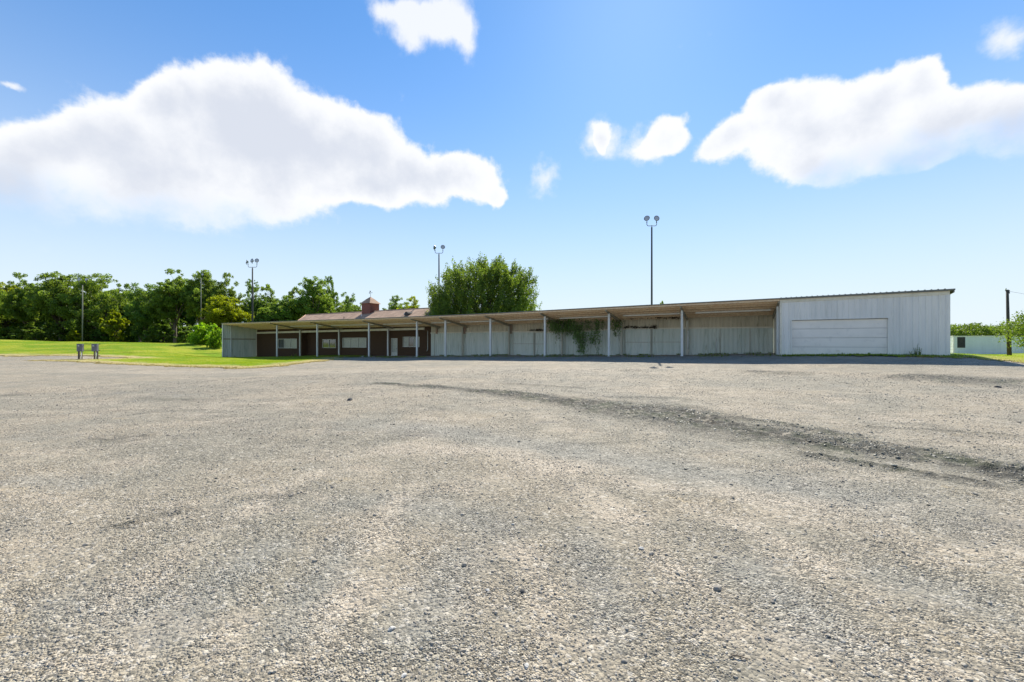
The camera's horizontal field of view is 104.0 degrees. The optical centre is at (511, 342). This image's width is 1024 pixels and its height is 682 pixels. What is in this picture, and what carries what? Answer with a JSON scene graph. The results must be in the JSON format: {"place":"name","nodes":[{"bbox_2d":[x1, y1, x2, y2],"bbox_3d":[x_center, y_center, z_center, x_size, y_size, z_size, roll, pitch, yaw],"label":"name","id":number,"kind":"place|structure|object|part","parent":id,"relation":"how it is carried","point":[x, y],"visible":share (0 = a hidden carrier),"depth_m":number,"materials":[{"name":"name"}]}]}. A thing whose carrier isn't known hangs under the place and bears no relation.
{"place":"outdoors","nodes":[
{"label":"outdoors","id":0,"kind":"place"},
{"bbox_2d":[0,353,1023,681],"bbox_3d":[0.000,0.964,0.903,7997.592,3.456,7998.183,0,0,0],"label":"ground","id":1,"kind":"structure","parent":0,"point":[1000,573],"depth_m":3.96,"materials":[{"name":"grey gravel"}]},
{"bbox_2d":[388,626,395,630],"bbox_3d":[-0.734,1.743,2.439,0.048,0.025,0.033,0,0,-35],"label":"rock","id":2,"kind":"object","parent":1,"relation":"on","point":[390,628],"visible":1,"depth_m":2.43,"materials":[{"name":"white stone"}]},
{"bbox_2d":[221,298,779,356],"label":"open shed","id":3,"kind":"structure","parent":1,"relation":"on","point":[730,327],"depth_m":40.14,"materials":[{"name":"white metal"}]},
{"bbox_2d":[513,332,533,354],"bbox_3d":[1.274,0.109,45.084,2.712,2.597,0.070,0,0,29],"label":"sliding door","id":4,"kind":"structure","parent":3,"relation":"in","point":[523,343],"depth_m":45.09,"materials":[{"name":"metal"}]},
{"bbox_2d":[535,333,543,354],"bbox_3d":[3.137,0.129,44.055,1.336,2.485,0.040,0,0,29],"label":"sliding door","id":5,"kind":"structure","parent":3,"relation":"in","point":[539,337],"depth_m":44.09,"materials":[{"name":"metal"}]},
{"bbox_2d":[543,318,605,354],"bbox_3d":[6.314,-0.847,40.980,6.761,4.145,2.926,0,0,25],"label":"climbing vine","id":6,"kind":"object","parent":3,"relation":"attached to","point":[569,326],"visible":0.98,"depth_m":40.33,"materials":[{"name":"green plant"}]},
{"bbox_2d":[610,319,622,337],"bbox_3d":[10.149,-1.528,39.108,1.630,2.055,1.458,0,0,-19],"label":"climbing vine","id":7,"kind":"object","parent":3,"relation":"attached to","point":[616,325],"visible":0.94,"depth_m":38.89,"materials":[{"name":"green plant"}]},
{"bbox_2d":[625,329,650,354],"bbox_3d":[12.239,-0.054,38.924,2.506,2.521,0.070,0,0,29],"label":"sliding door","id":8,"kind":"structure","parent":3,"relation":"in","point":[637,341],"depth_m":38.93,"materials":[{"name":"metal"}]},
{"bbox_2d":[623,325,656,328],"bbox_3d":[12.398,-1.534,38.588,3.290,0.484,0.652,0,0,29],"label":"dead vine","id":9,"kind":"object","parent":3,"relation":"attached to","point":[634,327],"visible":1,"depth_m":38.62,"materials":[{"name":"brown plant"}]},
{"bbox_2d":[630,317,678,319],"bbox_3d":[13.313,-2.379,37.848,5.188,0.607,0.827,0,0,30],"label":"climbing vine","id":10,"kind":"object","parent":3,"relation":"attached to","point":[663,318],"visible":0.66,"depth_m":37.31,"materials":[{"name":"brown plant"}]},
{"bbox_2d":[652,329,683,354],"bbox_3d":[14.635,-0.068,37.577,2.869,2.453,0.071,0,0,29],"label":"sliding door","id":11,"kind":"structure","parent":3,"relation":"in","point":[664,341],"depth_m":37.65,"materials":[{"name":"metal"}]},
{"bbox_2d":[177,355,1023,506],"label":"asphalt crumbs","id":12,"kind":"object","parent":1,"relation":"on","point":[897,455],"visible":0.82,"depth_m":7.94,"materials":[{"name":"grey asphalt"}]},
{"bbox_2d":[259,352,971,357],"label":"rank grass","id":13,"kind":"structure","parent":1,"relation":"on","point":[832,354],"depth_m":32.63,"materials":[{"name":"green plant"}]},
{"bbox_2d":[729,652,747,658],"bbox_3d":[1.243,1.723,2.204,0.097,0.017,0.030,0,0,4],"label":"twig","id":14,"kind":"object","parent":1,"relation":"on","point":[732,655],"visible":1,"depth_m":2.20,"materials":[{"name":"grey wood"}]},
{"bbox_2d":[0,340,1023,368],"bbox_3d":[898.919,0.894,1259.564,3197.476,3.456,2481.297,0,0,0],"label":"lawn","id":15,"kind":"structure","parent":0,"point":[210,351],"depth_m":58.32,"materials":[{"name":"green plant"}]},
{"bbox_2d":[0,284,18,326],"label":"oak tree","id":16,"kind":"object","parent":15,"relation":"on","point":[3,318],"visible":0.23,"depth_m":104.11,"materials":[{"name":"green plant"}]},
{"bbox_2d":[0,326,24,339],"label":"bush","id":17,"kind":"object","parent":15,"relation":"on","point":[7,332],"visible":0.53,"depth_m":102.89,"materials":[{"name":"green plant"}]},
{"bbox_2d":[0,272,42,328],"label":"oak tree","id":18,"kind":"object","parent":15,"relation":"on","point":[13,304],"visible":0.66,"depth_m":101.65,"materials":[{"name":"green plant"}]},
{"bbox_2d":[0,282,42,327],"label":"oak tree","id":19,"kind":"object","parent":15,"relation":"on","point":[8,323],"visible":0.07,"depth_m":108.27,"materials":[{"name":"green plant"}]},
{"bbox_2d":[0,324,44,340],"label":"bush","id":20,"kind":"object","parent":15,"relation":"on","point":[26,330],"visible":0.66,"depth_m":101.17,"materials":[{"name":"green plant"}]},
{"bbox_2d":[9,285,38,329],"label":"oak tree","id":21,"kind":"object","parent":15,"relation":"on","point":[16,325],"visible":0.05,"depth_m":118.85,"materials":[{"name":"green plant"}]},
{"bbox_2d":[24,331,51,340],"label":"bush","id":22,"kind":"object","parent":15,"relation":"on","point":[36,335],"visible":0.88,"depth_m":98.78,"materials":[{"name":"green plant"}]},
{"bbox_2d":[24,282,73,337],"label":"oak tree","id":23,"kind":"object","parent":15,"relation":"on","point":[40,314],"visible":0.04,"depth_m":116.19,"materials":[{"name":"green plant"}]},
{"bbox_2d":[43,324,70,341],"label":"bush","id":24,"kind":"object","parent":15,"relation":"on","point":[57,330],"visible":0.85,"depth_m":100.98,"materials":[{"name":"green plant"}]},
{"bbox_2d":[22,271,95,340],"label":"oak tree","id":25,"kind":"object","parent":15,"relation":"on","point":[51,288],"visible":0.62,"depth_m":99.63,"materials":[{"name":"green plant"}]},
{"bbox_2d":[66,329,81,341],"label":"bush","id":26,"kind":"object","parent":15,"relation":"on","point":[75,335],"visible":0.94,"depth_m":97.61,"materials":[{"name":"green plant"}]},
{"bbox_2d":[65,321,95,341],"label":"bush","id":27,"kind":"object","parent":15,"relation":"on","point":[86,328],"visible":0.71,"depth_m":100.61,"materials":[{"name":"green plant"}]},
{"bbox_2d":[77,278,87,341],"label":"floodlight pole","id":28,"kind":"object","parent":15,"relation":"on","point":[79,279],"visible":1,"depth_m":87.94,"materials":[{"name":"metal"}]},
{"bbox_2d":[77,344,99,358],"bbox_3d":[-48.123,1.089,45.360,2.402,1.953,0.480,0,0,0],"label":"meter rack","id":29,"kind":"object","parent":15,"relation":"on","point":[94,347],"visible":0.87,"depth_m":45.32,"materials":[{"name":"grey metal"}]},
{"bbox_2d":[45,273,138,341],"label":"oak tree","id":30,"kind":"object","parent":15,"relation":"on","point":[92,289],"visible":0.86,"depth_m":100.05,"materials":[{"name":"green plant"}]},
{"bbox_2d":[88,326,110,341],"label":"bush","id":31,"kind":"object","parent":15,"relation":"on","point":[99,334],"visible":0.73,"depth_m":101.14,"materials":[{"name":"green plant"}]},
{"bbox_2d":[0,318,216,342],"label":"undergrowth","id":32,"kind":"object","parent":15,"relation":"on","point":[125,333],"visible":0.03,"depth_m":110.52,"materials":[{"name":"green plant"}]},
{"bbox_2d":[97,309,130,341],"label":"bush","id":33,"kind":"object","parent":15,"relation":"on","point":[112,324],"visible":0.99,"depth_m":97.86,"materials":[{"name":"green plant"}]},
{"bbox_2d":[95,283,136,341],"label":"oak tree","id":34,"kind":"object","parent":15,"relation":"on","point":[126,287],"visible":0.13,"depth_m":108.65,"materials":[{"name":"green plant"}]},
{"bbox_2d":[130,326,154,341],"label":"bush","id":35,"kind":"object","parent":15,"relation":"on","point":[138,335],"visible":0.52,"depth_m":99.35,"materials":[{"name":"green plant"}]},
{"bbox_2d":[121,283,179,342],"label":"oak tree","id":36,"kind":"object","parent":15,"relation":"on","point":[144,321],"visible":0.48,"depth_m":97.66,"materials":[{"name":"green plant"}]},
{"bbox_2d":[140,282,184,338],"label":"oak tree","id":37,"kind":"object","parent":15,"relation":"on","point":[162,285],"visible":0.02,"depth_m":115.48,"materials":[{"name":"green plant"}]},
{"bbox_2d":[142,319,186,342],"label":"bush","id":38,"kind":"object","parent":15,"relation":"on","point":[164,329],"visible":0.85,"depth_m":98.78,"materials":[{"name":"green plant"}]},
{"bbox_2d":[139,268,199,342],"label":"oak tree","id":39,"kind":"object","parent":15,"relation":"on","point":[165,303],"visible":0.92,"depth_m":96.05,"materials":[{"name":"green plant"}]},
{"bbox_2d":[167,325,192,342],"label":"bush","id":40,"kind":"object","parent":15,"relation":"on","point":[181,335],"visible":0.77,"depth_m":99.92,"materials":[{"name":"green plant"}]},
{"bbox_2d":[175,278,203,329],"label":"oak tree","id":41,"kind":"object","parent":15,"relation":"on","point":[191,320],"visible":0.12,"depth_m":115.69,"materials":[{"name":"green plant"}]},
{"bbox_2d":[180,269,222,323],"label":"oak tree","id":42,"kind":"object","parent":15,"relation":"on","point":[205,280],"visible":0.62,"depth_m":97.99,"materials":[{"name":"green plant"}]},
{"bbox_2d":[186,322,216,344],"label":"bush","id":43,"kind":"object","parent":15,"relation":"on","point":[202,333],"visible":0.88,"depth_m":77.71,"materials":[{"name":"green plant"}]},
{"bbox_2d":[206,328,221,348],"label":"bush","id":44,"kind":"object","parent":15,"relation":"on","point":[214,341],"visible":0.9,"depth_m":75.45,"materials":[{"name":"green plant"}]},
{"bbox_2d":[198,272,242,324],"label":"oak tree","id":45,"kind":"object","parent":15,"relation":"on","point":[216,291],"visible":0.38,"depth_m":98.76,"materials":[{"name":"green plant"}]},
{"bbox_2d":[197,295,254,329],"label":"oak tree","id":46,"kind":"object","parent":15,"relation":"on","point":[217,314],"visible":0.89,"depth_m":90.45,"materials":[{"name":"green plant"}]},
{"bbox_2d":[211,299,250,324],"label":"oak tree","id":47,"kind":"object","parent":15,"relation":"on","point":[241,306],"visible":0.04,"depth_m":116.65,"materials":[{"name":"green plant"}]},
{"bbox_2d":[246,259,258,321],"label":"floodlight pole","id":48,"kind":"object","parent":15,"relation":"on","point":[252,260],"visible":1,"depth_m":77.89,"materials":[{"name":"metal"}]},
{"bbox_2d":[242,309,265,321],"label":"bush","id":49,"kind":"object","parent":15,"relation":"on","point":[257,318],"visible":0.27,"depth_m":93.67,"materials":[{"name":"green plant"}]},
{"bbox_2d":[241,278,270,320],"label":"oak tree","id":50,"kind":"object","parent":15,"relation":"on","point":[256,304],"visible":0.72,"depth_m":99.58,"materials":[{"name":"green plant"}]},
{"bbox_2d":[247,284,282,311],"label":"oak tree","id":51,"kind":"object","parent":15,"relation":"on","point":[270,290],"visible":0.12,"depth_m":103.66,"materials":[{"name":"green plant"}]},
{"bbox_2d":[257,295,297,320],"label":"oak tree","id":52,"kind":"object","parent":15,"relation":"on","point":[271,314],"visible":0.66,"depth_m":94.29,"materials":[{"name":"green plant"}]},
{"bbox_2d":[264,311,293,321],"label":"bush","id":53,"kind":"object","parent":15,"relation":"on","point":[284,318],"visible":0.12,"depth_m":94.52,"materials":[{"name":"green plant"}]},
{"bbox_2d":[274,286,302,320],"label":"oak tree","id":54,"kind":"object","parent":15,"relation":"on","point":[292,292],"visible":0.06,"depth_m":101.59,"materials":[{"name":"green plant"}]},
{"bbox_2d":[283,276,334,319],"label":"oak tree","id":55,"kind":"object","parent":15,"relation":"on","point":[317,302],"visible":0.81,"depth_m":98.16,"materials":[{"name":"green plant"}]},
{"bbox_2d":[323,275,339,312],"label":"oak tree","id":56,"kind":"object","parent":15,"relation":"on","point":[333,294],"visible":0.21,"depth_m":105.40,"materials":[{"name":"green plant"}]},
{"bbox_2d":[257,291,430,356],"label":"brown house","id":57,"kind":"structure","parent":15,"relation":"on","point":[402,341],"depth_m":62.45,"materials":[{"name":"brown brick"}]},
{"bbox_2d":[278,339,296,347],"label":"window","id":58,"kind":"structure","parent":57,"relation":"in","point":[282,343],"depth_m":67.14,"materials":[{"name":"clear glass"}]},
{"bbox_2d":[322,339,335,347],"bbox_3d":[-28.885,0.138,63.202,3.291,1.382,0.090,0,0,29],"label":"window","id":59,"kind":"structure","parent":57,"relation":"in","point":[326,343],"depth_m":63.21,"materials":[{"name":"clear glass"}]},
{"bbox_2d":[342,338,365,347],"bbox_3d":[-23.272,-0.018,59.017,5.215,1.438,0.090,0,0,29],"label":"window","id":60,"kind":"structure","parent":57,"relation":"in","point":[346,342],"depth_m":59.03,"materials":[{"name":"grey glass"}]},
{"bbox_2d":[391,338,396,355],"bbox_3d":[-16.192,0.604,55.016,1.181,2.447,0.130,0,0,29],"label":"door","id":61,"kind":"structure","parent":57,"relation":"in","point":[393,340],"depth_m":55.06,"materials":[{"name":"metal"}]},
{"bbox_2d":[403,337,418,346],"bbox_3d":[-13.493,-0.117,53.525,2.950,1.371,0.090,0,0,29],"label":"window","id":62,"kind":"structure","parent":57,"relation":"in","point":[409,341],"depth_m":53.62,"materials":[{"name":"clear glass"}]},
{"bbox_2d":[334,302,354,311],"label":"oak tree","id":63,"kind":"object","parent":15,"relation":"on","point":[337,309],"visible":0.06,"depth_m":116.71,"materials":[{"name":"green plant"}]},
{"bbox_2d":[338,304,360,312],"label":"oak tree","id":64,"kind":"object","parent":15,"relation":"on","point":[342,308],"visible":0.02,"depth_m":109.87,"materials":[{"name":"green plant"}]},
{"bbox_2d":[341,292,361,311],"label":"oak tree","id":65,"kind":"object","parent":15,"relation":"on","point":[348,306],"visible":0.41,"depth_m":97.81,"materials":[{"name":"green plant"}]},
{"bbox_2d":[382,294,402,309],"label":"oak tree","id":66,"kind":"object","parent":15,"relation":"on","point":[394,301],"visible":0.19,"depth_m":101.68,"materials":[{"name":"green plant"}]},
{"bbox_2d":[386,302,420,309],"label":"oak tree","id":67,"kind":"object","parent":15,"relation":"on","point":[391,303],"visible":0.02,"depth_m":111.24,"materials":[{"name":"green plant"}]},
{"bbox_2d":[396,296,418,308],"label":"oak tree","id":68,"kind":"object","parent":15,"relation":"on","point":[414,302],"visible":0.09,"depth_m":99.33,"materials":[{"name":"green plant"}]},
{"bbox_2d":[433,245,444,289],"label":"floodlight pole","id":69,"kind":"object","parent":15,"relation":"on","point":[442,247],"visible":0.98,"depth_m":69.92,"materials":[{"name":"metal"}]},
{"bbox_2d":[423,251,541,315],"bbox_3d":[-4.183,-5.833,58.502,17.586,15.199,14.098,0,0,0],"label":"elm tree","id":70,"kind":"object","parent":15,"relation":"on","point":[461,296],"visible":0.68,"depth_m":54.82,"materials":[{"name":"green plant"}]},
{"bbox_2d":[644,216,658,304],"bbox_3d":[14.336,-5.862,41.026,1.562,14.363,0.419,0,0,0],"label":"floodlight pole","id":71,"kind":"object","parent":15,"relation":"on","point":[647,218],"visible":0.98,"depth_m":40.93,"materials":[{"name":"metal"}]},
{"bbox_2d":[774,288,954,355],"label":"metal garage","id":72,"kind":"structure","parent":15,"relation":"on","point":[900,322],"depth_m":26.61,"materials":[{"name":"white metal"}]},
{"bbox_2d":[792,319,886,354],"bbox_3d":[22.307,-0.308,27.426,5.142,2.542,0.065,0,0,29],"label":"garage door","id":73,"kind":"structure","parent":72,"relation":"in","point":[853,336],"depth_m":27.33,"materials":[{"name":"white metal"}]},
{"bbox_2d":[950,336,1006,353],"bbox_3d":[62.203,0.583,53.866,5.402,3.016,2.510,0,0,30],"label":"box trailer","id":74,"kind":"object","parent":15,"relation":"on","point":[977,344],"visible":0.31,"depth_m":52.83,"materials":[{"name":"metal"}]},
{"bbox_3d":[60.210,-0.052,53.610,0.740,1.425,0.022,0,0,30],"label":"side door","id":75,"kind":"part","parent":74,"relation":"part of","materials":[{"name":"metal"}]},
{"bbox_2d":[950,322,1019,335],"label":"distant wood","id":76,"kind":"object","parent":15,"relation":"on","point":[972,329],"visible":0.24,"depth_m":152.37,"materials":[{"name":"green plant"}]},
{"bbox_2d":[995,310,1023,349],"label":"edge tree","id":77,"kind":"object","parent":15,"relation":"on","point":[1018,329],"visible":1,"depth_m":35.19,"materials":[{"name":"green plant"}]},
{"bbox_2d":[1005,288,1021,355],"bbox_3d":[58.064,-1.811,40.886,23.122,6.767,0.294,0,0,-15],"label":"utility pole","id":78,"kind":"object","parent":15,"relation":"on","point":[1009,350],"visible":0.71,"depth_m":37.93,"materials":[{"name":"brown wood"}]},
{"bbox_2d":[1012,336,1023,352],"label":"box trailer","id":79,"kind":"object","parent":15,"relation":"on","point":[1016,350],"depth_m":55.69,"materials":[{"name":"metal"}]},
{"bbox_2d":[0,0,1023,330],"label":"sky","id":80,"kind":"structure","parent":0,"point":[778,148],"materials":[{"name":"blue"}]}
]}

